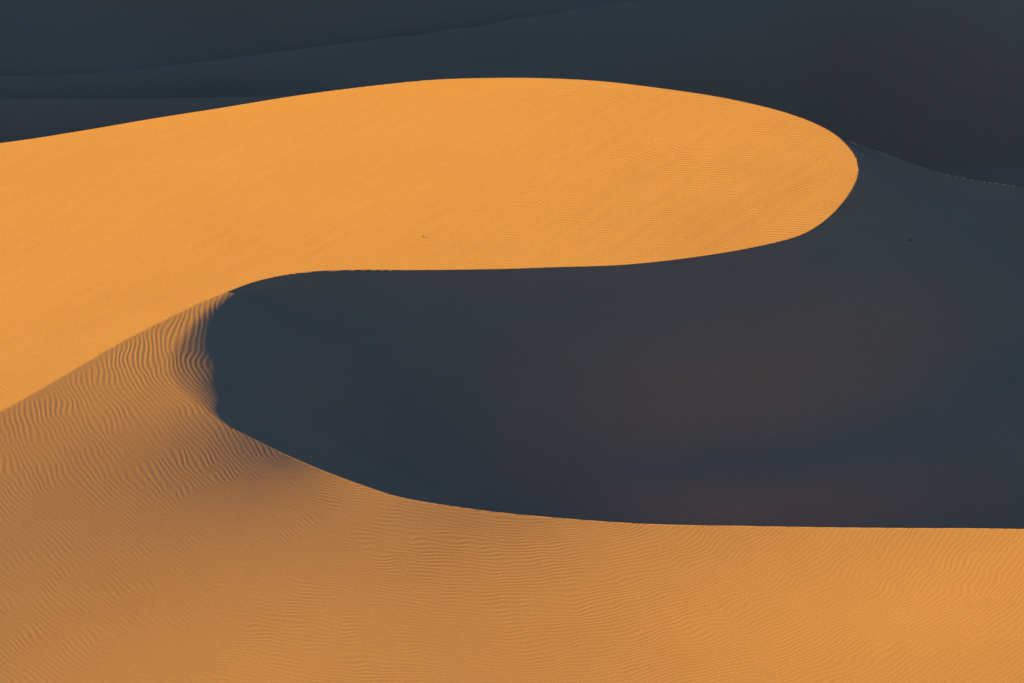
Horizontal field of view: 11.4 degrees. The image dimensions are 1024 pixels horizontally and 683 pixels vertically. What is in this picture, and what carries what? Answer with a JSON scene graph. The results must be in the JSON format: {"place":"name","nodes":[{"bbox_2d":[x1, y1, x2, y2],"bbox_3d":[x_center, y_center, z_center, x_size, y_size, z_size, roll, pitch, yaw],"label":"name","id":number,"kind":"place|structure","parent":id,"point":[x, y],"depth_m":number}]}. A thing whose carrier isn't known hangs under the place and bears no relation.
{"place":"outdoors","nodes":[
{"label":"outdoors","id":0,"kind":"place"},
{"bbox_2d":[0,95,297,142],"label":"sand dune","id":1,"kind":"structure","parent":0,"point":[22,119],"depth_m":1195.87},
{"bbox_2d":[0,78,1023,682],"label":"sand dune","id":2,"kind":"structure","parent":0,"point":[506,380],"depth_m":1017.02},
{"bbox_2d":[0,0,1023,173],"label":"sand dune","id":3,"kind":"structure","parent":0,"point":[936,85],"depth_m":1229.74},
{"bbox_2d":[0,0,1023,186],"bbox_3d":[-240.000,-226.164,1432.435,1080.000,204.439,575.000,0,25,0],"label":"sand dune","id":4,"kind":"structure","parent":0,"point":[48,37],"depth_m":1245.79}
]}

